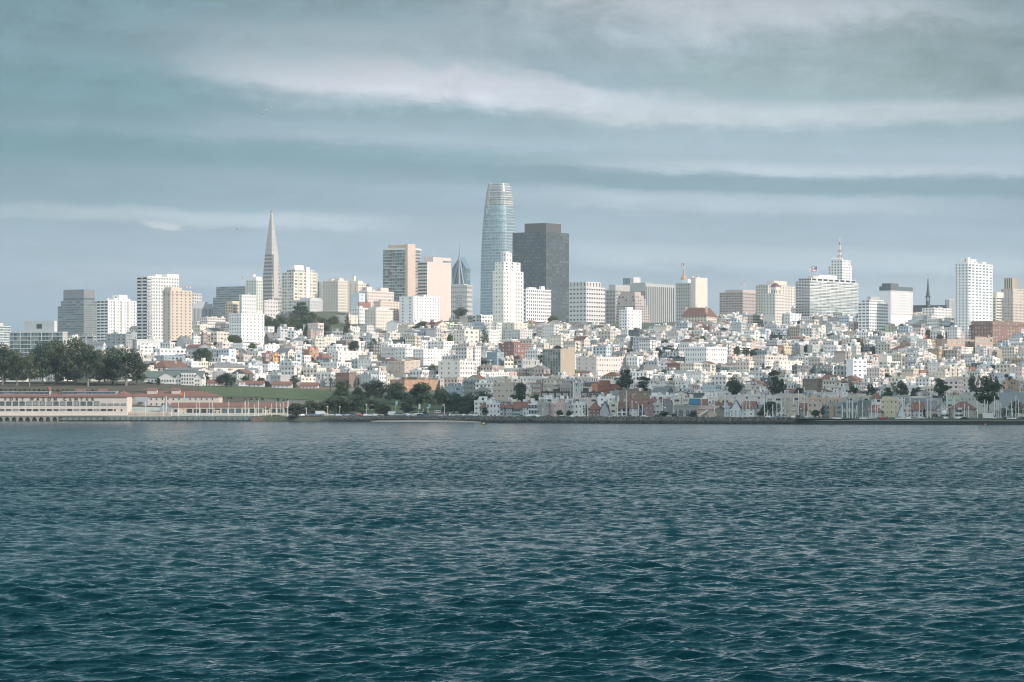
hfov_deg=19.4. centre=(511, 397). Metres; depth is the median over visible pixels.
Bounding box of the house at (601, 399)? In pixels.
[597,394,617,406]
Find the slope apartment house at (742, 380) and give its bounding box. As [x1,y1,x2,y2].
[733,376,749,384]
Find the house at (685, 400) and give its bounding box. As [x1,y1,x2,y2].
[672,394,690,404]
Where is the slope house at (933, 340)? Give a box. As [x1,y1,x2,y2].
[923,338,935,346]
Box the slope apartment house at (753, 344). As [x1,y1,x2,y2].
[742,340,756,349]
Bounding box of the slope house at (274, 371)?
[268,369,279,374]
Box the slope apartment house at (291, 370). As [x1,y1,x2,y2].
[280,365,301,378]
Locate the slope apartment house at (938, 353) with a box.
[927,348,942,358]
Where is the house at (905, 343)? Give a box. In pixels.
[899,340,910,347]
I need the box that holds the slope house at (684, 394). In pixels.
[673,391,686,396]
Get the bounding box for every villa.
[154,359,186,370]
[163,367,210,370]
[206,379,224,385]
[237,381,265,386]
[271,381,292,387]
[300,382,319,387]
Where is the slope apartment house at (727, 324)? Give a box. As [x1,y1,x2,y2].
[716,321,729,328]
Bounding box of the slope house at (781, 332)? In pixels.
[773,329,787,334]
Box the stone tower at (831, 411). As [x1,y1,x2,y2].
[829,403,834,418]
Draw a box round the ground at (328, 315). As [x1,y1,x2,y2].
[0,311,1023,420]
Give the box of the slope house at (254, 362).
[243,359,262,365]
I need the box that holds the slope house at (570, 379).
[564,377,577,382]
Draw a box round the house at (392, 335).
[384,331,399,339]
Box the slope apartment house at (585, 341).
[573,336,589,348]
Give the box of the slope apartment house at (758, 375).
[751,370,769,380]
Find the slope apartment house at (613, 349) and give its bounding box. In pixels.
[606,344,619,352]
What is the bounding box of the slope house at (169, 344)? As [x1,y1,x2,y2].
[160,340,176,348]
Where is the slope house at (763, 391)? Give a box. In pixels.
[760,388,768,395]
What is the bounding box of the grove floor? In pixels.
[0,382,199,391]
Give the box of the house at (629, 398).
[624,394,632,401]
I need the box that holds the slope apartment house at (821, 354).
[811,352,827,361]
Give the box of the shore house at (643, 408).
[640,401,649,415]
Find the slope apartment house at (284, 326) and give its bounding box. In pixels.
[278,324,293,330]
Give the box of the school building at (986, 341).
[974,335,992,346]
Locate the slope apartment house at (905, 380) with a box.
[896,379,915,383]
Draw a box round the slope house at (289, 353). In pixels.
[276,348,294,360]
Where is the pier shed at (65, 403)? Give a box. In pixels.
[0,391,131,414]
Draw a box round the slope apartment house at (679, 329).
[670,328,684,332]
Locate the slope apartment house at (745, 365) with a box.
[737,359,753,371]
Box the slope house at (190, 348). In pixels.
[186,344,201,354]
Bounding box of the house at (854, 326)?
[850,321,857,330]
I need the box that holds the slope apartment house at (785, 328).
[778,326,788,334]
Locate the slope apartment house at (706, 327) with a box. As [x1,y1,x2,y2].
[699,324,714,331]
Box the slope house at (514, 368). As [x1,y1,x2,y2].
[505,365,524,371]
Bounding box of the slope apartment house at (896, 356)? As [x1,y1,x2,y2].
[888,352,905,366]
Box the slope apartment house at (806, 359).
[805,354,818,364]
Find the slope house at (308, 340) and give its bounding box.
[301,337,311,344]
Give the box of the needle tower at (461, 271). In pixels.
[452,243,469,284]
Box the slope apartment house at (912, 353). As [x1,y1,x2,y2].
[907,351,922,356]
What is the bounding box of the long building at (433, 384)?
[390,377,439,391]
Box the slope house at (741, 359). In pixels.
[731,358,745,362]
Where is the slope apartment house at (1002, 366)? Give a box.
[996,361,1014,372]
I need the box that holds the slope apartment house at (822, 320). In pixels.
[812,317,826,323]
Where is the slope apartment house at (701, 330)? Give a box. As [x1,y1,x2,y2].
[691,328,707,333]
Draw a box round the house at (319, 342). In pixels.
[312,335,324,349]
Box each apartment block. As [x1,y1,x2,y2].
[0,323,10,344]
[9,321,67,356]
[79,334,95,345]
[106,332,132,348]
[126,330,136,338]
[138,343,159,353]
[153,346,185,354]
[155,353,184,360]
[192,321,200,324]
[200,316,224,327]
[211,331,228,341]
[217,339,232,348]
[225,301,238,321]
[239,293,255,313]
[246,274,262,313]
[263,298,277,319]
[293,298,322,311]
[320,359,350,368]
[332,348,358,361]
[336,313,357,323]
[349,306,367,323]
[351,292,364,307]
[358,287,393,306]
[381,341,410,346]
[381,345,394,357]
[388,359,419,377]
[395,345,419,359]
[399,295,439,324]
[413,347,448,365]
[427,340,453,349]
[438,359,474,377]
[453,328,478,343]
[479,370,508,376]
[486,329,498,342]
[493,379,514,400]
[499,341,530,364]
[502,322,527,332]
[503,328,532,339]
[509,369,525,375]
[517,358,539,368]
[576,354,619,374]
[685,345,727,363]
[716,363,736,371]
[747,313,762,324]
[752,353,787,361]
[774,358,802,370]
[783,312,800,323]
[792,363,812,374]
[813,363,831,375]
[832,362,845,377]
[846,357,866,377]
[858,300,887,331]
[867,297,878,299]
[922,306,951,319]
[979,347,999,356]
[987,348,1018,357]
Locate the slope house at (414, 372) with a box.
[409,368,428,377]
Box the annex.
[709,413,716,417]
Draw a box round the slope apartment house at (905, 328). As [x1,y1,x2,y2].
[898,324,912,332]
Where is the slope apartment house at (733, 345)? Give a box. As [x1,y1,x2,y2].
[731,341,735,355]
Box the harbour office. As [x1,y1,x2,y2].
[429,410,447,415]
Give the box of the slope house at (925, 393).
[915,390,930,395]
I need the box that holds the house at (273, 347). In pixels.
[263,343,278,351]
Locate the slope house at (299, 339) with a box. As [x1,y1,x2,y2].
[293,338,305,343]
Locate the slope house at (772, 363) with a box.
[757,360,773,368]
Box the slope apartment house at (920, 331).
[912,327,924,337]
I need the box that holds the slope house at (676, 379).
[673,376,685,380]
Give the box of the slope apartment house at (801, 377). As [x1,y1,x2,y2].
[793,375,803,384]
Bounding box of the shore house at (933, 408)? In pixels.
[924,399,936,416]
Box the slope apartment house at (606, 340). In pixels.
[599,338,609,343]
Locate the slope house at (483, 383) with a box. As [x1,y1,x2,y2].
[475,380,492,389]
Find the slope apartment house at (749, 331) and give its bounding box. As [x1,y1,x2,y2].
[744,328,758,340]
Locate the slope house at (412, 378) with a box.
[402,376,424,379]
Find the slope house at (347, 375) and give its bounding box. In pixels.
[335,370,355,386]
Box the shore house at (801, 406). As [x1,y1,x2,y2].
[799,401,806,415]
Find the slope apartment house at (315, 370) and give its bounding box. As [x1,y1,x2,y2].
[303,365,323,377]
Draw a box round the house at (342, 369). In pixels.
[340,366,366,372]
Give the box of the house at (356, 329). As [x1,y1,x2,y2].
[348,325,359,332]
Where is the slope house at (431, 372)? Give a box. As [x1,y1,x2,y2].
[420,367,435,377]
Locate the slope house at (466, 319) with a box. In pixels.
[459,315,472,322]
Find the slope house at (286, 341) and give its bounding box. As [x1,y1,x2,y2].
[279,340,293,343]
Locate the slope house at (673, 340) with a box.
[661,337,675,342]
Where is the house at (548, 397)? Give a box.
[539,394,555,401]
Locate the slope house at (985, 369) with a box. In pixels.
[977,367,993,371]
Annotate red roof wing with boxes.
[120,391,132,395]
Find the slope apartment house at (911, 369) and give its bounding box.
[901,366,918,371]
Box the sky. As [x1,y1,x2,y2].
[0,0,1023,331]
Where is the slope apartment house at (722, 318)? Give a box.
[717,316,729,321]
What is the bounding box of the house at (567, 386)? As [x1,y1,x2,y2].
[561,382,572,396]
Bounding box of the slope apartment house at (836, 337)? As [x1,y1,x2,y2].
[830,335,844,340]
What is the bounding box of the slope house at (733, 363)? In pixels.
[725,361,736,365]
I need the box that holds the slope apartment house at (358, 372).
[343,368,363,386]
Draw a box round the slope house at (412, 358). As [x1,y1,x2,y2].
[404,357,419,366]
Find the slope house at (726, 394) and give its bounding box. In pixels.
[718,392,731,397]
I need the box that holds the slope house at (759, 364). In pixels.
[754,360,769,367]
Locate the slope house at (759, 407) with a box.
[757,405,768,416]
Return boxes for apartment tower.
[97,295,135,340]
[137,274,178,338]
[163,286,192,341]
[282,265,316,311]
[322,278,348,312]
[348,276,368,312]
[365,307,392,331]
[373,299,398,320]
[382,244,420,301]
[418,257,450,320]
[493,252,522,322]
[616,292,649,322]
[619,307,641,329]
[756,281,794,313]
[828,237,851,279]
[955,257,992,339]
[992,292,1003,320]
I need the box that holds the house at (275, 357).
[272,352,279,363]
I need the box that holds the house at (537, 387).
[531,380,542,396]
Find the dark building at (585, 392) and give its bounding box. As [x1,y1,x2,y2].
[581,388,600,396]
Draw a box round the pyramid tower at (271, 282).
[263,210,281,312]
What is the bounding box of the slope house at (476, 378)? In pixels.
[467,375,485,382]
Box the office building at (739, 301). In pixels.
[719,290,755,314]
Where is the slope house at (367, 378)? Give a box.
[359,372,377,387]
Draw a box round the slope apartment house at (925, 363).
[919,360,931,370]
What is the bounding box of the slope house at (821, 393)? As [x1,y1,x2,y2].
[817,390,828,394]
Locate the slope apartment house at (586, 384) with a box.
[571,380,590,386]
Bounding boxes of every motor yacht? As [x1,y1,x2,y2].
[941,408,949,418]
[954,408,962,418]
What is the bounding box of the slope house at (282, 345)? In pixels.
[279,343,297,347]
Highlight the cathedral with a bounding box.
[913,281,945,311]
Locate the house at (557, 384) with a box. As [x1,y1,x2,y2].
[543,380,561,390]
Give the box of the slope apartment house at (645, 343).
[639,337,654,350]
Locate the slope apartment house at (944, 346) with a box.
[935,344,952,349]
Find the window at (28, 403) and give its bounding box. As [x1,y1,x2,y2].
[26,401,31,405]
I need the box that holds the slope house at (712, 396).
[707,392,718,398]
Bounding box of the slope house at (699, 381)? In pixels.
[695,379,706,384]
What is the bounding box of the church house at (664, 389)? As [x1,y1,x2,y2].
[651,386,673,394]
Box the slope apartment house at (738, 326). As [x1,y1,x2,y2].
[731,320,745,331]
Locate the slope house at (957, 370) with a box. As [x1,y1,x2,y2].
[945,365,959,376]
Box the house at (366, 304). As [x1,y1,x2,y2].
[358,300,370,308]
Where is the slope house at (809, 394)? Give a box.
[804,392,819,396]
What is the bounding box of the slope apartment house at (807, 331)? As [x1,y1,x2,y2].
[800,326,815,339]
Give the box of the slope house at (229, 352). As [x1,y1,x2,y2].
[218,347,235,358]
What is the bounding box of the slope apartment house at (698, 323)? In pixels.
[691,321,702,327]
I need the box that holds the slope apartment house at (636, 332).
[629,328,643,336]
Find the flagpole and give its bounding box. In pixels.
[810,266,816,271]
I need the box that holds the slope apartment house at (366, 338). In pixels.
[361,333,377,348]
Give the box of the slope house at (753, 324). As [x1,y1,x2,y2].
[746,323,756,326]
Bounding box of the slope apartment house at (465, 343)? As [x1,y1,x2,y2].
[457,340,474,346]
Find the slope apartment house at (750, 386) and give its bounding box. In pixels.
[740,385,758,388]
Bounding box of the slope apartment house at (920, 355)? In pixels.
[913,354,927,360]
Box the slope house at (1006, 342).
[997,340,1011,346]
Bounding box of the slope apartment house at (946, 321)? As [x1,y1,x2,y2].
[942,320,953,322]
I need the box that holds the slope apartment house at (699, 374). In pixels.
[686,369,707,382]
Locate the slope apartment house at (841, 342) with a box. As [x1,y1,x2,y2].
[838,340,845,345]
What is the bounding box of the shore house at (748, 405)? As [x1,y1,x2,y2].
[741,400,757,416]
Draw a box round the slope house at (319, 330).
[308,328,322,336]
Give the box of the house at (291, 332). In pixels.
[287,328,295,337]
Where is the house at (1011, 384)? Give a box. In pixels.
[1001,377,1018,391]
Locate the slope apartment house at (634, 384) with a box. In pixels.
[627,382,638,387]
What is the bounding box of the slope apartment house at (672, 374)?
[663,371,680,377]
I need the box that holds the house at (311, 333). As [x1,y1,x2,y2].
[307,329,319,338]
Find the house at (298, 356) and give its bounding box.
[295,351,301,364]
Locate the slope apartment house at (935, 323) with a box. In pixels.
[927,318,941,329]
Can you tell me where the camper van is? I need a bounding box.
[315,411,326,413]
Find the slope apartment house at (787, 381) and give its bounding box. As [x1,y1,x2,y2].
[779,379,797,384]
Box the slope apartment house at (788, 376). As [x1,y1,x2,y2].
[780,374,798,383]
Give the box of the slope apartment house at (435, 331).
[425,326,440,340]
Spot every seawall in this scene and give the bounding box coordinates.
[59,417,105,420]
[106,415,250,420]
[252,416,321,416]
[795,420,1023,424]
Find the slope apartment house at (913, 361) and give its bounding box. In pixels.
[905,358,920,368]
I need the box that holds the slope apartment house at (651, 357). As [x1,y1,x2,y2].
[649,355,653,360]
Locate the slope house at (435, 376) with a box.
[428,374,443,388]
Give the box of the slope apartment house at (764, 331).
[755,329,769,339]
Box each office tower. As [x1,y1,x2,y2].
[58,289,96,339]
[317,281,322,299]
[451,284,472,320]
[512,223,568,321]
[569,282,604,321]
[605,285,629,322]
[622,282,674,322]
[623,277,639,283]
[945,298,954,317]
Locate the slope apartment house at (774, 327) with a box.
[765,323,780,331]
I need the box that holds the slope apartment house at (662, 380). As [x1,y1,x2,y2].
[656,378,674,388]
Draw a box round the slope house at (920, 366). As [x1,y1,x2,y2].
[910,363,925,370]
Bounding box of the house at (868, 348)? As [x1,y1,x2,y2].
[862,344,875,353]
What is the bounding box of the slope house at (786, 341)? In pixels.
[781,338,791,343]
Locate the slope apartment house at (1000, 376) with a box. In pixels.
[994,373,1014,383]
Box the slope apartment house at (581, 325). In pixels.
[573,322,588,329]
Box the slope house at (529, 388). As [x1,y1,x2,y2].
[526,385,530,391]
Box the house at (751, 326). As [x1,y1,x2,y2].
[746,325,763,329]
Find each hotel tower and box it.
[676,279,689,321]
[690,276,707,307]
[879,283,912,328]
[1001,278,1023,321]
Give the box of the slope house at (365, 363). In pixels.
[357,357,377,368]
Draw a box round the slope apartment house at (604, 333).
[598,329,614,341]
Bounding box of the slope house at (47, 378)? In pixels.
[30,375,49,380]
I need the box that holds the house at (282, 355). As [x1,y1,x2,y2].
[280,353,284,360]
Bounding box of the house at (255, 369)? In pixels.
[245,367,258,372]
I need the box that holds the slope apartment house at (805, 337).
[795,334,809,340]
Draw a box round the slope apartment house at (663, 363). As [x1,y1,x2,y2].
[660,359,676,371]
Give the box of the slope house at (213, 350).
[208,346,218,361]
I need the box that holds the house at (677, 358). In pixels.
[658,355,684,360]
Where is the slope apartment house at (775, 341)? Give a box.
[766,338,781,344]
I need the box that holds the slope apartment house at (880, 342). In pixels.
[875,341,890,353]
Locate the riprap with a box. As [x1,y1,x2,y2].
[321,415,801,423]
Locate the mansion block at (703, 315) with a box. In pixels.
[682,307,716,322]
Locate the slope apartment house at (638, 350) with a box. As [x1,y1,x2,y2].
[630,349,641,354]
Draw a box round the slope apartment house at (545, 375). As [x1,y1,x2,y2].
[535,374,556,377]
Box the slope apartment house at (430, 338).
[421,337,435,340]
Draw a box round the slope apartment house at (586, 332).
[576,331,590,335]
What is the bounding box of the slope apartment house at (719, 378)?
[711,372,731,388]
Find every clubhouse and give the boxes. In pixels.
[672,405,697,417]
[697,406,724,417]
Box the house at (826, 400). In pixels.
[808,394,842,403]
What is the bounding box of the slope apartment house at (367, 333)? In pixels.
[359,331,375,335]
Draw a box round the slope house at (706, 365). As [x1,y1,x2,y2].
[701,361,715,371]
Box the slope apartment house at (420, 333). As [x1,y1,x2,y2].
[412,330,424,335]
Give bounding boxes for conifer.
[343,312,350,334]
[480,326,488,342]
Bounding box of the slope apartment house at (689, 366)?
[680,363,699,370]
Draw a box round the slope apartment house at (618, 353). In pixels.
[611,351,627,356]
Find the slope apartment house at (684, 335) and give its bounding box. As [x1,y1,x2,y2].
[675,334,689,338]
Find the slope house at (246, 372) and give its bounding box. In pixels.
[232,369,253,380]
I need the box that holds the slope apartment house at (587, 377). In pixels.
[578,374,597,381]
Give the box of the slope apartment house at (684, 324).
[676,320,691,328]
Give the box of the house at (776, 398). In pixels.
[766,394,782,405]
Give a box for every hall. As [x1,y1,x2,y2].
[6,377,28,381]
[209,363,246,370]
[999,389,1023,413]
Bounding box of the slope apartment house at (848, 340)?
[841,337,855,341]
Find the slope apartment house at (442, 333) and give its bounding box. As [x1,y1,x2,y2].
[441,329,444,338]
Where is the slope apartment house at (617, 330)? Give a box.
[606,328,620,334]
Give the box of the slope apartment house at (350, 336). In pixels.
[342,333,359,350]
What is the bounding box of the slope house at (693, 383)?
[684,380,702,387]
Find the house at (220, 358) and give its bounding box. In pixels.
[212,355,234,362]
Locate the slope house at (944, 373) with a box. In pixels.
[932,369,949,377]
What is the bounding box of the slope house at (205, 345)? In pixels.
[199,344,216,348]
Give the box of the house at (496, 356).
[487,349,503,365]
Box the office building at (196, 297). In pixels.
[192,293,201,305]
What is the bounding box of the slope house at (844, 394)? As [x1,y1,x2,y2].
[840,392,856,396]
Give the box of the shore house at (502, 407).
[499,403,505,415]
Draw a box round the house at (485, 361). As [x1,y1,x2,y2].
[481,357,491,364]
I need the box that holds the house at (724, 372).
[720,370,747,375]
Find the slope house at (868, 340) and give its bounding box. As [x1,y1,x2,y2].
[865,338,874,343]
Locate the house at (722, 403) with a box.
[720,401,731,406]
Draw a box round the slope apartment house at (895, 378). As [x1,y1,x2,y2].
[891,375,910,380]
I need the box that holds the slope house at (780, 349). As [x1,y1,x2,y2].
[767,345,782,353]
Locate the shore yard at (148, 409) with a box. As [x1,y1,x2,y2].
[131,407,290,415]
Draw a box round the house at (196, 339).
[192,333,200,343]
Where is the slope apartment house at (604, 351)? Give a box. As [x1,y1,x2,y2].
[593,346,611,356]
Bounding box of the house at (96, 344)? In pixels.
[90,340,106,350]
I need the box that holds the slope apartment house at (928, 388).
[921,386,934,394]
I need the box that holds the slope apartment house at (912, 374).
[900,371,917,376]
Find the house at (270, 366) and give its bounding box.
[262,362,278,372]
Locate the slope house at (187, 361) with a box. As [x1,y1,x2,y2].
[181,358,198,366]
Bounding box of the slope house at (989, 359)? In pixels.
[980,355,996,363]
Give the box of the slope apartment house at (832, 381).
[823,377,840,388]
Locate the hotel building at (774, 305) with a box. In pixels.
[763,283,784,323]
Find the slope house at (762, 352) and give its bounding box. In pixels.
[756,349,771,355]
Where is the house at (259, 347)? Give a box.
[256,343,262,350]
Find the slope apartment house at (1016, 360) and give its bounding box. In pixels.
[1011,356,1023,365]
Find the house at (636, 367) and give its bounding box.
[620,365,638,370]
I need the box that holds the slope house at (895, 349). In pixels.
[891,346,903,352]
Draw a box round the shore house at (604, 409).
[600,400,608,415]
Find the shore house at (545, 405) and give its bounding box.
[538,399,551,415]
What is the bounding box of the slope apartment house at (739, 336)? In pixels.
[729,335,744,338]
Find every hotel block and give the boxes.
[228,311,263,343]
[542,347,574,375]
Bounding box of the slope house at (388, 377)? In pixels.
[386,373,393,383]
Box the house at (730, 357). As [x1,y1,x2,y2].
[727,354,751,360]
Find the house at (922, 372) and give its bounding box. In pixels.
[918,370,927,376]
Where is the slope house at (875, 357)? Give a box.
[867,354,877,361]
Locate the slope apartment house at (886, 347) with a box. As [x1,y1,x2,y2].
[878,342,894,353]
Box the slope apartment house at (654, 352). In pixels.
[642,349,658,358]
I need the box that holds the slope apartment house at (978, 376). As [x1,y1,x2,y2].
[976,374,984,382]
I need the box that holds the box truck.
[983,413,996,418]
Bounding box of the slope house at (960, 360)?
[950,357,963,363]
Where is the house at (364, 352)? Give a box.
[359,349,368,354]
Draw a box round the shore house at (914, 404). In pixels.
[909,401,924,416]
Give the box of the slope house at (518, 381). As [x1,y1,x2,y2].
[502,379,526,385]
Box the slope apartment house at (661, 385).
[651,382,672,388]
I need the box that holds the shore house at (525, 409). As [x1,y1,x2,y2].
[521,400,530,415]
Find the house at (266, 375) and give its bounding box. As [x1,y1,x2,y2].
[254,371,270,381]
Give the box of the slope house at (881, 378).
[871,377,888,380]
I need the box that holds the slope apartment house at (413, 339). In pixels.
[405,333,421,348]
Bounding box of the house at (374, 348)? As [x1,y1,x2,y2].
[367,342,380,354]
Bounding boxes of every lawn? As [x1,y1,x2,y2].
[200,386,329,399]
[332,391,449,413]
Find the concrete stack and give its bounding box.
[165,396,166,411]
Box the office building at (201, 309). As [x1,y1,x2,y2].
[192,301,212,320]
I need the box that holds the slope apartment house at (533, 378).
[528,374,547,382]
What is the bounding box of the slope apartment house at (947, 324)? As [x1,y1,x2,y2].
[942,322,953,326]
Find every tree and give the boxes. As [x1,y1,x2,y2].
[0,342,16,384]
[0,365,17,382]
[7,349,25,385]
[19,354,40,386]
[28,340,58,383]
[39,338,68,382]
[52,362,74,381]
[57,336,94,383]
[72,344,104,385]
[88,349,108,384]
[96,369,121,381]
[101,346,121,383]
[104,346,148,385]
[131,359,147,384]
[193,348,203,360]
[201,349,211,357]
[204,352,211,361]
[214,372,236,386]
[227,334,242,342]
[239,376,250,380]
[264,315,272,326]
[269,321,281,331]
[272,314,287,324]
[284,403,308,415]
[287,313,299,325]
[289,375,299,386]
[290,310,301,318]
[293,302,309,318]
[294,323,303,330]
[299,316,312,323]
[302,400,320,413]
[304,311,317,319]
[313,316,326,323]
[317,400,330,414]
[324,322,331,330]
[324,394,347,413]
[325,317,336,324]
[325,375,335,391]
[332,315,338,322]
[332,380,350,396]
[338,393,365,412]
[343,378,353,390]
[349,340,359,350]
[352,387,363,396]
[361,378,388,401]
[364,399,378,411]
[373,403,391,413]
[384,382,411,404]
[399,400,415,412]
[407,382,436,410]
[412,321,427,327]
[432,385,449,409]
[441,392,465,413]
[452,307,468,318]
[457,393,474,413]
[459,406,470,414]
[474,390,491,399]
[482,407,487,415]
[507,394,519,399]
[513,382,527,401]
[530,393,538,401]
[547,315,559,321]
[556,410,562,415]
[614,369,633,389]
[636,376,650,390]
[655,347,662,356]
[657,411,668,416]
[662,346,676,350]
[686,411,698,416]
[725,377,744,394]
[734,346,740,355]
[740,348,750,355]
[750,349,757,356]
[761,401,780,416]
[768,370,781,394]
[777,379,786,392]
[793,387,805,394]
[810,410,819,417]
[846,384,857,393]
[862,384,877,394]
[881,387,892,396]
[892,379,908,394]
[910,388,915,395]
[932,378,950,401]
[936,333,943,338]
[968,374,978,391]
[973,375,1003,412]
[994,376,998,392]
[995,408,1008,416]
[1008,400,1023,416]
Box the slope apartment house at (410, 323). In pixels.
[403,321,418,325]
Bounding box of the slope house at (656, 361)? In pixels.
[645,358,660,370]
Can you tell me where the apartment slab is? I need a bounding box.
[794,275,858,315]
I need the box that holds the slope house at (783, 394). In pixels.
[777,390,791,396]
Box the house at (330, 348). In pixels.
[327,344,349,351]
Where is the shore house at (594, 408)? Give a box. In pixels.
[589,401,600,416]
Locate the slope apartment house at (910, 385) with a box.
[904,382,923,394]
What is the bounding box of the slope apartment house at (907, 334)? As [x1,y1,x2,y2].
[901,332,912,336]
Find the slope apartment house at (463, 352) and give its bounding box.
[455,346,473,360]
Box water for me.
[0,421,1023,681]
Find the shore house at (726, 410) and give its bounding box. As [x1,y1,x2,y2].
[722,402,730,416]
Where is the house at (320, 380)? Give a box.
[316,375,325,385]
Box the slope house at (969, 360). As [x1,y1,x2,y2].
[965,357,978,364]
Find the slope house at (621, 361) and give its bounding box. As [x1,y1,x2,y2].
[607,355,623,367]
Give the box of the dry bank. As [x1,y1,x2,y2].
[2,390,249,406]
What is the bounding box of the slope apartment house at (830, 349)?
[824,345,840,354]
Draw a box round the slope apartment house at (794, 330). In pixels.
[789,325,803,337]
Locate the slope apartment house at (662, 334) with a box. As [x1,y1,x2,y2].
[650,331,665,337]
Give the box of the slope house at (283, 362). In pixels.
[280,360,298,364]
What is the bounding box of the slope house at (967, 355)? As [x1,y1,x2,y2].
[962,352,978,359]
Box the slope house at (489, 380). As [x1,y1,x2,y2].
[485,377,496,382]
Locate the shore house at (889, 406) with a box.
[881,396,897,416]
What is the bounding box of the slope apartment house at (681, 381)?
[675,378,687,385]
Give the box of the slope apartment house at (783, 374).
[775,371,795,379]
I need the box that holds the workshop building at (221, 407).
[170,403,290,413]
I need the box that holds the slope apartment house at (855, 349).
[848,343,860,354]
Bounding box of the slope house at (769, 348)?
[759,346,773,351]
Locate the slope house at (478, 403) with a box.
[474,396,488,413]
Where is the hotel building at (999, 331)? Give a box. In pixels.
[971,320,1023,343]
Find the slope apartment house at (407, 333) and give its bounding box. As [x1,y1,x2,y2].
[403,331,411,336]
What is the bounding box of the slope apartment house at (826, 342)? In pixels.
[823,340,837,351]
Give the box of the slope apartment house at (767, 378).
[760,375,778,380]
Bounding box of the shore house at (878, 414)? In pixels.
[869,402,881,416]
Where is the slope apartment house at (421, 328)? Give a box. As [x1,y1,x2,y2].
[415,326,424,330]
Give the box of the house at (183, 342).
[176,335,191,348]
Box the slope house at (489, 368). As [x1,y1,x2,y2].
[479,364,498,371]
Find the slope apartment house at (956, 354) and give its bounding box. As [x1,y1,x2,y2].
[944,348,961,358]
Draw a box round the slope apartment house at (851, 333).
[845,330,859,336]
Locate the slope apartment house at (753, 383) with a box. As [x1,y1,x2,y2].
[744,382,761,385]
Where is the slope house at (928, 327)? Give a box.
[925,325,932,330]
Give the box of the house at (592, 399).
[572,395,596,407]
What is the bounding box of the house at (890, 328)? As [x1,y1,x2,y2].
[885,324,897,332]
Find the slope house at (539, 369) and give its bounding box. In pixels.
[531,365,549,375]
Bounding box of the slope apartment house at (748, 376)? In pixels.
[740,372,753,380]
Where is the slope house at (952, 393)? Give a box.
[941,391,959,396]
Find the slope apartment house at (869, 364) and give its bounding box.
[867,361,871,367]
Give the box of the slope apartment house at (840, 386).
[830,383,848,390]
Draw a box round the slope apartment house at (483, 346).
[480,343,494,349]
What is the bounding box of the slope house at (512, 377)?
[497,376,517,378]
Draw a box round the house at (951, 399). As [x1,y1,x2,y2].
[946,395,960,407]
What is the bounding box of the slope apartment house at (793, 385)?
[786,382,800,388]
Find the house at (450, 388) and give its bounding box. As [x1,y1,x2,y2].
[445,383,462,399]
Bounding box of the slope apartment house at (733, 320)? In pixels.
[725,318,740,321]
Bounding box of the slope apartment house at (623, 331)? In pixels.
[620,328,627,334]
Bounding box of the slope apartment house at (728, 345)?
[716,339,730,355]
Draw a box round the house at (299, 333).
[296,329,302,337]
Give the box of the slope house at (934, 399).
[926,396,941,406]
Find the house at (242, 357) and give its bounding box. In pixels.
[236,353,252,361]
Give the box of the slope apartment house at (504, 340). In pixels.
[500,338,517,343]
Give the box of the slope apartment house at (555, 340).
[549,333,566,346]
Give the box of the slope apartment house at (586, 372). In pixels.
[574,371,593,376]
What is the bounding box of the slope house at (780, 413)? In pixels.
[769,405,783,415]
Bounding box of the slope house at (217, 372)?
[212,369,233,378]
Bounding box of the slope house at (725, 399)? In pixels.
[716,396,728,401]
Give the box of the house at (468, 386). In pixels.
[462,377,474,398]
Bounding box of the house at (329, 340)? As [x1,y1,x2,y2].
[322,335,334,346]
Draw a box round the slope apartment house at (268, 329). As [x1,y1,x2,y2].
[264,326,273,332]
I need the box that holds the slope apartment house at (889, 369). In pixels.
[885,366,894,374]
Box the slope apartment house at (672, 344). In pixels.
[662,342,679,349]
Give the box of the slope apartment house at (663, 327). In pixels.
[654,323,670,332]
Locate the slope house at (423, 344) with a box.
[421,339,427,348]
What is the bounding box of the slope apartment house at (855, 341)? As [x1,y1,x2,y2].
[846,340,859,344]
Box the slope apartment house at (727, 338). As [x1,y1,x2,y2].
[717,337,733,340]
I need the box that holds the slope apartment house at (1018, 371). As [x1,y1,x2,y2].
[1008,365,1023,378]
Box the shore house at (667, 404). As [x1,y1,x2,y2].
[663,400,672,416]
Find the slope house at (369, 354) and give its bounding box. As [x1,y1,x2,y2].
[358,352,376,358]
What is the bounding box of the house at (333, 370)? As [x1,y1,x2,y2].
[327,368,339,372]
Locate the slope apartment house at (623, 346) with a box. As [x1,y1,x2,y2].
[618,344,628,347]
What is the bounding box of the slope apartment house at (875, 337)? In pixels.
[869,334,884,343]
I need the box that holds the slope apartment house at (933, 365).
[928,360,944,373]
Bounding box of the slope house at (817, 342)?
[809,340,822,344]
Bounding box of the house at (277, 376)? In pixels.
[270,372,289,382]
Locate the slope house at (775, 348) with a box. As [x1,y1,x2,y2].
[762,346,777,352]
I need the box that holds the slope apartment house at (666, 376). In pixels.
[653,373,670,380]
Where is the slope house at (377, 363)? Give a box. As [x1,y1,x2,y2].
[371,360,380,365]
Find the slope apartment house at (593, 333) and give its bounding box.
[582,330,596,335]
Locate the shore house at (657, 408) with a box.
[653,399,663,415]
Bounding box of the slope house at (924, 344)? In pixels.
[916,342,931,346]
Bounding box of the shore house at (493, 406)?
[486,399,502,416]
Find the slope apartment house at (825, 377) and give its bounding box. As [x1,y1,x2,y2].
[821,375,841,379]
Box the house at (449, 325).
[447,322,462,327]
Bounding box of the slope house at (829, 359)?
[826,358,833,361]
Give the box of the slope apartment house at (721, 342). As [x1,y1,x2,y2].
[710,340,726,346]
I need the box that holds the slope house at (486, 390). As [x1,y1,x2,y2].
[475,386,490,395]
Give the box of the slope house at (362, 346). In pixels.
[359,339,365,351]
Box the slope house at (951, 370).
[937,365,954,376]
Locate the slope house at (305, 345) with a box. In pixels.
[298,342,310,347]
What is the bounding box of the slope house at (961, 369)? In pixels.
[950,364,963,376]
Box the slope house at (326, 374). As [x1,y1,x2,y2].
[318,372,338,385]

